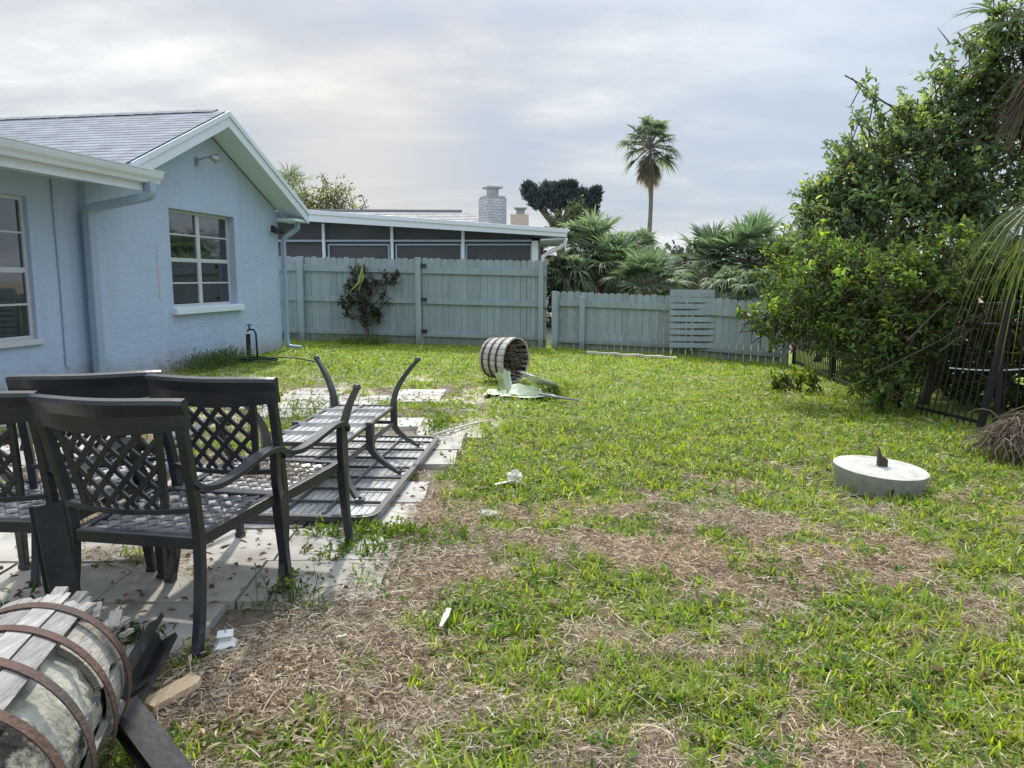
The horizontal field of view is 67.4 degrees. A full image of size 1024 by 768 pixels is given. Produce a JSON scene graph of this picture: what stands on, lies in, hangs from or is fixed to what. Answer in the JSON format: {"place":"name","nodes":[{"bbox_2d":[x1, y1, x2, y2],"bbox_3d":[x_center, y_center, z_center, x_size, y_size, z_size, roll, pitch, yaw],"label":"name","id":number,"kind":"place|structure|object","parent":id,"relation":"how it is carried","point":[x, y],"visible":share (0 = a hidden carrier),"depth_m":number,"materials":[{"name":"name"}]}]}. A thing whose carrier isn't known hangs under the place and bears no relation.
{"place":"outdoors","nodes":[
{"label":"outdoors","id":0,"kind":"place"},
{"bbox_2d":[0,388,481,663],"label":"patio","id":1,"kind":"structure","parent":0,"point":[97,585],"depth_m":3.79,"materials":[{"name":"concrete"}]},
{"bbox_2d":[0,580,125,609],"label":"weeds","id":2,"kind":"object","parent":1,"relation":"on","point":[32,591],"visible":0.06,"depth_m":3.28,"materials":[{"name":"green plant"}]},
{"bbox_2d":[0,391,156,571],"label":"patio chair","id":3,"kind":"object","parent":1,"relation":"on","point":[18,497],"visible":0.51,"depth_m":3.04,"materials":[{"name":"brown metal"}]},
{"bbox_2d":[5,370,190,586],"bbox_3d":[-2.031,0.399,3.861,0.741,1.002,0.796,-2,8,-17],"label":"patio chair","id":4,"kind":"object","parent":1,"relation":"on","point":[128,384],"visible":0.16,"depth_m":3.50,"materials":[{"name":"brown metal"}]},
{"bbox_2d":[109,620,177,649],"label":"weeds","id":5,"kind":"object","parent":1,"relation":"on","point":[135,635],"visible":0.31,"depth_m":3.04,"materials":[{"name":"green plant"}]},
{"bbox_2d":[27,393,293,659],"bbox_3d":[-1.416,0.494,3.167,0.741,1.002,0.796,2,8,11],"label":"patio chair","id":6,"kind":"object","parent":1,"relation":"on","point":[160,517],"visible":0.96,"depth_m":2.90,"materials":[{"name":"brown metal"}]},
{"bbox_2d":[144,373,354,593],"bbox_3d":[-1.266,0.412,3.761,0.741,1.002,0.796,2,8,12],"label":"patio chair","id":7,"kind":"object","parent":1,"relation":"on","point":[217,394],"visible":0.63,"depth_m":3.46,"materials":[{"name":"brown metal"}]},
{"bbox_2d":[231,563,359,617],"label":"weeds","id":8,"kind":"object","parent":1,"relation":"on","point":[287,581],"visible":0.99,"depth_m":3.39,"materials":[{"name":"green plant"}]},
{"bbox_2d":[205,391,386,429],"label":"weeds","id":9,"kind":"object","parent":1,"relation":"on","point":[304,411],"visible":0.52,"depth_m":7.96,"materials":[{"name":"green plant"}]},
{"bbox_2d":[244,355,438,522],"bbox_3d":[-1.259,0.256,5.534,1.125,0.763,2.331,1,8,4],"label":"patio table","id":10,"kind":"object","parent":1,"relation":"on","point":[382,469],"visible":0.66,"depth_m":5.37,"materials":[{"name":"metal"}]},
{"bbox_2d":[300,530,431,569],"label":"weeds","id":11,"kind":"object","parent":1,"relation":"on","point":[344,546],"visible":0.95,"depth_m":4.00,"materials":[{"name":"green plant"}]},
{"bbox_2d":[289,513,510,543],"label":"weeds","id":12,"kind":"object","parent":1,"relation":"on","point":[375,528],"visible":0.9,"depth_m":4.26,"materials":[{"name":"green plant"}]},
{"bbox_2d":[423,408,458,443],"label":"weeds","id":13,"kind":"object","parent":1,"relation":"on","point":[440,421],"visible":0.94,"depth_m":7.30,"materials":[{"name":"green plant"}]},
{"bbox_2d":[432,419,493,435],"bbox_3d":[-0.509,0.409,7.186,0.074,0.034,1.088,5,9,33],"label":"fallen branch","id":14,"kind":"object","parent":1,"relation":"on","point":[450,429],"visible":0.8,"depth_m":7.16,"materials":[{"name":"brown wood"}]},
{"bbox_2d":[214,460,319,482],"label":"dead grass","id":15,"kind":"structure","parent":0,"point":[288,466],"depth_m":3.81,"materials":[{"name":"plant"}]},
{"bbox_2d":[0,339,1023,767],"bbox_3d":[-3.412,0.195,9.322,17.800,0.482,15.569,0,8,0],"label":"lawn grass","id":16,"kind":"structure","parent":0,"point":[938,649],"depth_m":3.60,"materials":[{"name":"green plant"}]},
{"bbox_2d":[0,0,1023,263],"label":"sky","id":17,"kind":"structure","parent":0,"point":[419,104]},
{"bbox_2d":[3,285,1023,767],"bbox_3d":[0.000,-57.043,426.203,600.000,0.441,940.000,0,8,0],"label":"ground","id":18,"kind":"structure","parent":0,"point":[237,621],"depth_m":3.73,"materials":[{"name":"green plant"}]},
{"bbox_2d":[28,500,80,620],"bbox_3d":[-1.597,0.743,2.745,0.215,0.648,0.112,5,9,32],"label":"metal channel","id":19,"kind":"object","parent":18,"relation":"on","point":[54,545],"visible":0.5,"depth_m":2.72,"materials":[{"name":"black metal"}]},
{"bbox_2d":[0,586,133,767],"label":"broken barrel","id":20,"kind":"object","parent":18,"relation":"on","point":[61,680],"visible":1,"depth_m":1.98,"materials":[{"name":"grey wood"}]},
{"bbox_2d":[121,612,177,703],"bbox_3d":[-1.256,0.945,2.624,0.100,0.136,0.567,-2,8,-12],"label":"metal channel","id":21,"kind":"object","parent":18,"relation":"on","point":[149,654],"visible":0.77,"depth_m":2.66,"materials":[{"name":"black metal"}]},
{"bbox_2d":[0,109,309,390],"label":"blue house","id":22,"kind":"structure","parent":18,"relation":"on","point":[135,241],"depth_m":10.71,"materials":[{"name":"paint"}]},
{"bbox_2d":[0,194,44,348],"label":"window","id":23,"kind":"structure","parent":22,"relation":"in","point":[16,321],"depth_m":8.65,"materials":[{"name":"white metal"}]},
{"bbox_2d":[168,209,244,314],"bbox_3d":[-4.872,-1.920,12.184,0.224,1.555,1.960,1,8,10],"label":"window","id":24,"kind":"structure","parent":22,"relation":"in","point":[200,277],"depth_m":12.17,"materials":[{"name":"white metal"}]},
{"bbox_2d":[116,695,193,767],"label":"metal channel","id":25,"kind":"object","parent":18,"relation":"on","point":[144,739],"visible":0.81,"depth_m":2.21,"materials":[{"name":"grey metal"}]},
{"bbox_2d":[144,673,200,712],"bbox_3d":[-1.149,1.045,2.605,0.079,0.039,0.194,5,9,32],"label":"wood chip","id":26,"kind":"object","parent":18,"relation":"on","point":[180,687],"visible":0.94,"depth_m":2.59,"materials":[{"name":"beige wood"}]},
{"bbox_2d":[155,345,262,375],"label":"weeds","id":27,"kind":"object","parent":18,"relation":"on","point":[215,357],"visible":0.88,"depth_m":11.76,"materials":[{"name":"green plant"}]},
{"bbox_2d":[99,624,324,766],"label":"gravel","id":28,"kind":"structure","parent":18,"relation":"on","point":[226,714],"depth_m":2.70,"materials":[{"name":"stone"}]},
{"bbox_2d":[213,626,237,654],"bbox_3d":[-1.105,0.978,2.961,0.088,0.095,0.088,-3,8,-18],"label":"post cap","id":29,"kind":"object","parent":18,"relation":"on","point":[225,637],"visible":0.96,"depth_m":2.94,"materials":[{"name":"white plastic"}]},
{"bbox_2d":[246,324,258,357],"bbox_3d":[-4.281,-0.655,12.662,0.217,0.659,0.088,1,8,8],"label":"standpipe","id":30,"kind":"object","parent":18,"relation":"on","point":[248,339],"visible":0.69,"depth_m":12.64,"materials":[{"name":"black metal"}]},
{"bbox_2d":[230,356,315,361],"bbox_3d":[-3.896,-0.404,12.492,1.559,0.082,0.496,0,8,0],"label":"garden hose","id":31,"kind":"object","parent":18,"relation":"on","point":[266,359],"visible":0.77,"depth_m":12.39,"materials":[{"name":"black rubber"}]},
{"bbox_2d":[277,161,318,198],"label":"distant palm","id":32,"kind":"object","parent":18,"relation":"on","point":[294,178],"visible":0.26,"depth_m":33.01,"materials":[{"name":"green plant"}]},
{"bbox_2d":[287,167,368,208],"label":"pale tree","id":33,"kind":"object","parent":18,"relation":"on","point":[309,203],"visible":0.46,"depth_m":31.04,"materials":[{"name":"green plant"}]},
{"bbox_2d":[279,256,421,344],"bbox_3d":[-3.768,-1.669,16.530,3.687,2.184,0.150,1,8,5],"label":"tall fence","id":34,"kind":"object","parent":18,"relation":"on","point":[405,329],"visible":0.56,"depth_m":16.52,"materials":[{"name":"grey paint"}]},
{"bbox_2d":[420,258,546,347],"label":"fence gate","id":35,"kind":"structure","parent":34,"relation":"attached to","point":[472,295],"depth_m":16.29,"materials":[{"name":"grey paint"}]},
{"bbox_2d":[317,333,396,344],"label":"weeds","id":36,"kind":"object","parent":18,"relation":"on","point":[376,341],"visible":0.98,"depth_m":16.09,"materials":[{"name":"green plant"}]},
{"bbox_2d":[336,248,403,339],"bbox_3d":[-2.993,-1.860,16.300,1.527,2.023,0.484,0,8,0],"label":"climbing vine","id":37,"kind":"object","parent":18,"relation":"on","point":[364,307],"visible":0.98,"depth_m":16.28,"materials":[{"name":"green plant"}]},
{"bbox_2d":[349,266,363,291],"bbox_3d":[-3.269,-2.205,16.140,0.330,0.562,0.028,0,8,0],"label":"strap leaf","id":38,"kind":"object","parent":37,"relation":"hanging from","point":[361,274],"visible":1,"depth_m":16.13,"materials":[{"name":"green plant"}]},
{"bbox_2d":[276,186,567,332],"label":"neighbour house","id":39,"kind":"structure","parent":18,"relation":"on","point":[489,233],"depth_m":19.76,"materials":[{"name":"white paint"}]},
{"bbox_2d":[478,509,497,516],"bbox_3d":[-0.145,0.779,4.649,0.116,0.016,0.116,0,8,0],"label":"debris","id":40,"kind":"object","parent":18,"relation":"on","point":[491,510],"visible":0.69,"depth_m":4.65,"materials":[{"name":"white concrete"}]},
{"bbox_2d":[479,337,529,382],"bbox_3d":[-0.118,-0.351,10.800,0.462,0.639,0.636,6,10,36],"label":"tipped barrel","id":41,"kind":"object","parent":18,"relation":"on","point":[492,355],"visible":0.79,"depth_m":10.66,"materials":[{"name":"grey wood"}]},
{"bbox_2d":[503,341,534,378],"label":"dry roots","id":42,"kind":"object","parent":41,"relation":"in","point":[515,358],"visible":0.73,"depth_m":10.74,"materials":[{"name":"brown plant"}]},
{"bbox_2d":[495,469,522,484],"bbox_3d":[-0.032,0.643,5.279,0.223,0.121,0.108,-3,8,-21],"label":"crumpled paper","id":43,"kind":"object","parent":18,"relation":"on","point":[512,475],"visible":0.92,"depth_m":5.28,"materials":[{"name":"white paper"}]},
{"bbox_2d":[0,363,1023,767],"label":"dead thatch","id":44,"kind":"object","parent":18,"relation":"on","point":[276,705],"visible":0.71,"depth_m":3.08,"materials":[{"name":"plant"}]},
{"bbox_2d":[439,608,450,627],"bbox_3d":[-0.275,0.971,3.191,0.026,0.024,0.143,1,8,7],"label":"splinter","id":45,"kind":"object","parent":44,"relation":"on","point":[445,616],"visible":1,"depth_m":3.18,"materials":[{"name":"white wood"}]},
{"bbox_2d":[483,369,578,401],"bbox_3d":[0.190,-0.016,9.341,1.586,0.291,0.845,6,10,37],"label":"fallen umbrella","id":46,"kind":"object","parent":18,"relation":"on","point":[504,381],"visible":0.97,"depth_m":9.32,"materials":[{"name":"green fabric"}]},
{"bbox_2d":[525,382,592,398],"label":"weeds","id":47,"kind":"object","parent":18,"relation":"on","point":[555,389],"visible":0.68,"depth_m":9.40,"materials":[{"name":"green plant"}]},
{"bbox_2d":[519,178,603,255],"bbox_3d":[1.988,-5.471,30.547,3.421,5.384,1.079,0,8,0],"label":"cypress tree","id":48,"kind":"object","parent":18,"relation":"on","point":[545,195],"visible":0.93,"depth_m":30.06,"materials":[{"name":"green plant"}]},
{"bbox_2d":[544,194,593,256],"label":"leafy tree","id":49,"kind":"object","parent":18,"relation":"on","point":[574,210],"visible":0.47,"depth_m":27.21,"materials":[{"name":"green plant"}]},
{"bbox_2d":[546,253,600,314],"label":"sabal palm","id":50,"kind":"object","parent":18,"relation":"on","point":[564,272],"visible":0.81,"depth_m":22.87,"materials":[{"name":"green plant"}]},
{"bbox_2d":[546,204,635,308],"bbox_3d":[2.399,-3.683,24.717,3.270,4.029,3.207,0,8,0],"label":"sabal palm","id":51,"kind":"object","parent":18,"relation":"on","point":[589,226],"visible":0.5,"depth_m":24.14,"materials":[{"name":"green plant"}]},
{"bbox_2d":[551,291,670,354],"bbox_3d":[2.041,-1.154,15.925,2.452,1.519,0.157,2,8,13],"label":"fence","id":52,"kind":"object","parent":18,"relation":"on","point":[599,320],"visible":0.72,"depth_m":15.95,"materials":[{"name":"grey paint"}]},
{"bbox_2d":[573,230,648,328],"bbox_3d":[3.151,-3.187,23.840,3.058,3.297,3.184,0,8,0],"label":"sabal palm","id":53,"kind":"object","parent":18,"relation":"on","point":[611,250],"visible":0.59,"depth_m":23.29,"materials":[{"name":"green plant"}]},
{"bbox_2d":[544,250,681,325],"bbox_3d":[2.802,-3.116,25.443,5.745,2.641,3.167,-4,9,-29],"label":"shrub","id":54,"kind":"object","parent":18,"relation":"on","point":[550,309],"visible":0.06,"depth_m":25.14,"materials":[{"name":"green plant"}]},
{"bbox_2d":[586,351,676,359],"bbox_3d":[2.309,-0.560,14.930,1.797,0.105,0.147,3,8,18],"label":"plank","id":55,"kind":"object","parent":18,"relation":"on","point":[626,355],"visible":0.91,"depth_m":14.88,"materials":[{"name":"grey wood"}]},
{"bbox_2d":[620,227,665,295],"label":"sabal palm","id":56,"kind":"object","parent":18,"relation":"on","point":[648,238],"visible":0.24,"depth_m":29.17,"materials":[{"name":"green plant"}]},
{"bbox_2d":[613,113,683,231],"bbox_3d":[6.873,-8.939,39.352,3.651,9.105,3.619,0,8,0],"label":"tall palm","id":57,"kind":"object","parent":18,"relation":"on","point":[649,175],"visible":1,"depth_m":38.56,"materials":[{"name":"green plant"}]},
{"bbox_2d":[600,243,699,333],"bbox_3d":[3.935,-2.580,21.789,2.986,2.917,3.069,0,8,0],"label":"sabal palm","id":58,"kind":"object","parent":18,"relation":"on","point":[649,266],"visible":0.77,"depth_m":21.43,"materials":[{"name":"green plant"}]},
{"bbox_2d":[656,239,740,303],"bbox_3d":[7.321,-4.794,34.027,5.954,3.212,3.617,0,8,0],"label":"shrub","id":59,"kind":"object","parent":18,"relation":"on","point":[685,261],"visible":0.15,"depth_m":33.34,"materials":[{"name":"green plant"}]},
{"bbox_2d":[663,219,761,329],"bbox_3d":[6.417,-3.502,24.709,3.280,3.667,3.215,5,9,33],"label":"sabal palm","id":60,"kind":"object","parent":18,"relation":"on","point":[702,244],"visible":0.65,"depth_m":24.32,"materials":[{"name":"green plant"}]},
{"bbox_2d":[696,264,754,337],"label":"sabal palm","id":61,"kind":"object","parent":18,"relation":"on","point":[720,283],"visible":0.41,"depth_m":21.50,"materials":[{"name":"green plant"}]},
{"bbox_2d":[671,297,788,365],"bbox_3d":[4.314,-0.930,15.277,2.274,1.612,0.136,3,8,20],"label":"fence","id":62,"kind":"object","parent":18,"relation":"on","point":[717,310],"visible":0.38,"depth_m":15.29,"materials":[{"name":"grey paint"}]},
{"bbox_2d":[669,290,714,350],"bbox_3d":[3.619,-1.282,15.481,0.883,1.228,0.175,1,8,6],"label":"pallet","id":63,"kind":"object","parent":62,"relation":"attached to","point":[674,295],"visible":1,"depth_m":15.43,"materials":[{"name":"paint"}]},
{"bbox_2d":[688,204,796,322],"bbox_3d":[7.412,-3.620,24.297,3.539,4.002,3.502,3,8,20],"label":"sabal palm","id":64,"kind":"object","parent":18,"relation":"on","point":[754,227],"visible":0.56,"depth_m":23.59,"materials":[{"name":"green plant"}]},
{"bbox_2d":[728,268,788,341],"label":"sabal palm","id":65,"kind":"object","parent":18,"relation":"on","point":[751,285],"visible":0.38,"depth_m":20.59,"materials":[{"name":"green plant"}]},
{"bbox_2d":[738,233,793,296],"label":"sabal palm","id":66,"kind":"object","parent":18,"relation":"on","point":[769,240],"visible":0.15,"depth_m":23.34,"materials":[{"name":"green plant"}]},
{"bbox_2d":[764,363,821,394],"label":"broadleaf sapling","id":67,"kind":"object","parent":18,"relation":"on","point":[786,380],"visible":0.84,"depth_m":10.23,"materials":[{"name":"green plant"}]},
{"bbox_2d":[792,300,830,380],"bbox_3d":[5.200,-0.791,13.316,0.058,1.380,2.892,1,8,9],"label":"iron fence","id":68,"kind":"object","parent":18,"relation":"on","point":[800,362],"visible":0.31,"depth_m":13.35,"materials":[{"name":"black metal"}]},
{"bbox_2d":[752,218,878,362],"bbox_3d":[5.892,-1.804,14.445,2.318,3.166,2.742,0,8,0],"label":"hedge bush","id":69,"kind":"object","parent":18,"relation":"on","point":[784,249],"visible":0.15,"depth_m":14.87,"materials":[{"name":"green plant"}]},
{"bbox_2d":[775,183,890,381],"bbox_3d":[5.147,-1.620,11.994,2.016,3.301,2.191,0,8,0],"label":"fan palm","id":70,"kind":"object","parent":18,"relation":"on","point":[844,290],"visible":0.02,"depth_m":12.19,"materials":[{"name":"green plant"}]},
{"bbox_2d":[654,243,1023,292],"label":"treeline","id":71,"kind":"object","parent":18,"relation":"on","point":[665,245],"visible":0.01,"depth_m":79.63,"materials":[{"name":"green plant"}]},
{"bbox_2d":[830,304,903,404],"bbox_3d":[4.745,-0.459,10.420,0.058,1.410,2.963,1,8,9],"label":"iron fence","id":72,"kind":"object","parent":18,"relation":"on","point":[832,368],"visible":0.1,"depth_m":11.32,"materials":[{"name":"black metal"}]},
{"bbox_2d":[735,214,1023,415],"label":"overhanging bush","id":73,"kind":"object","parent":18,"relation":"on","point":[894,358],"visible":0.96,"depth_m":8.56,"materials":[{"name":"green plant"}]},
{"bbox_2d":[833,446,929,500],"bbox_3d":[2.528,0.595,5.274,0.601,0.348,0.606,0,8,0],"label":"concrete base","id":74,"kind":"object","parent":18,"relation":"on","point":[879,474],"visible":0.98,"depth_m":5.13,"materials":[{"name":"white concrete"}]},
{"bbox_2d":[782,28,1023,397],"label":"broadleaf tree","id":75,"kind":"object","parent":18,"relation":"on","point":[854,192],"visible":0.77,"depth_m":9.74,"materials":[{"name":"green plant"}]},
{"bbox_2d":[840,234,1023,419],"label":"hedge bush","id":76,"kind":"object","parent":18,"relation":"on","point":[1011,387],"visible":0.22,"depth_m":8.93,"materials":[{"name":"plant"}]},
{"bbox_2d":[894,297,1016,432],"bbox_3d":[4.609,-0.224,8.122,0.292,1.419,1.611,0,8,0],"label":"iron fence","id":77,"kind":"object","parent":18,"relation":"on","point":[981,420],"visible":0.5,"depth_m":7.68,"materials":[{"name":"black metal"}]},
{"bbox_2d":[949,367,1023,370],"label":"rope","id":78,"kind":"object","parent":77,"relation":"attached to","point":[985,370],"visible":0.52,"depth_m":7.95,"materials":[{"name":"white plastic"}]},
{"bbox_2d":[909,0,1023,169],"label":"tall tree","id":79,"kind":"object","parent":18,"relation":"on","point":[992,78],"visible":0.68,"depth_m":9.30,"materials":[{"name":"green plant"}]},
{"bbox_2d":[934,0,1023,167],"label":"cabbage palm","id":80,"kind":"object","parent":18,"relation":"on","point":[1018,107],"visible":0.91,"depth_m":8.71,"materials":[{"name":"green plant"}]},
{"bbox_2d":[943,201,1023,372],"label":"young palm","id":81,"kind":"object","parent":18,"relation":"on","point":[1020,244],"visible":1,"depth_m":5.40,"materials":[{"name":"green plant"}]},
{"bbox_2d":[955,406,1023,469],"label":"dead frond heap","id":82,"kind":"object","parent":18,"relation":"on","point":[1009,433],"visible":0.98,"depth_m":6.06,"materials":[{"name":"plant"}]},
{"bbox_2d":[992,295,1023,431],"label":"iron fence","id":83,"kind":"object","parent":18,"relation":"on","point":[997,397],"visible":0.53,"depth_m":7.32,"materials":[{"name":"black metal"}]},
{"bbox_2d":[510,207,623,307],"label":"distant house","id":84,"kind":"structure","parent":0,"point":[520,217],"depth_m":36.90,"materials":[{"name":"white"}]}
]}

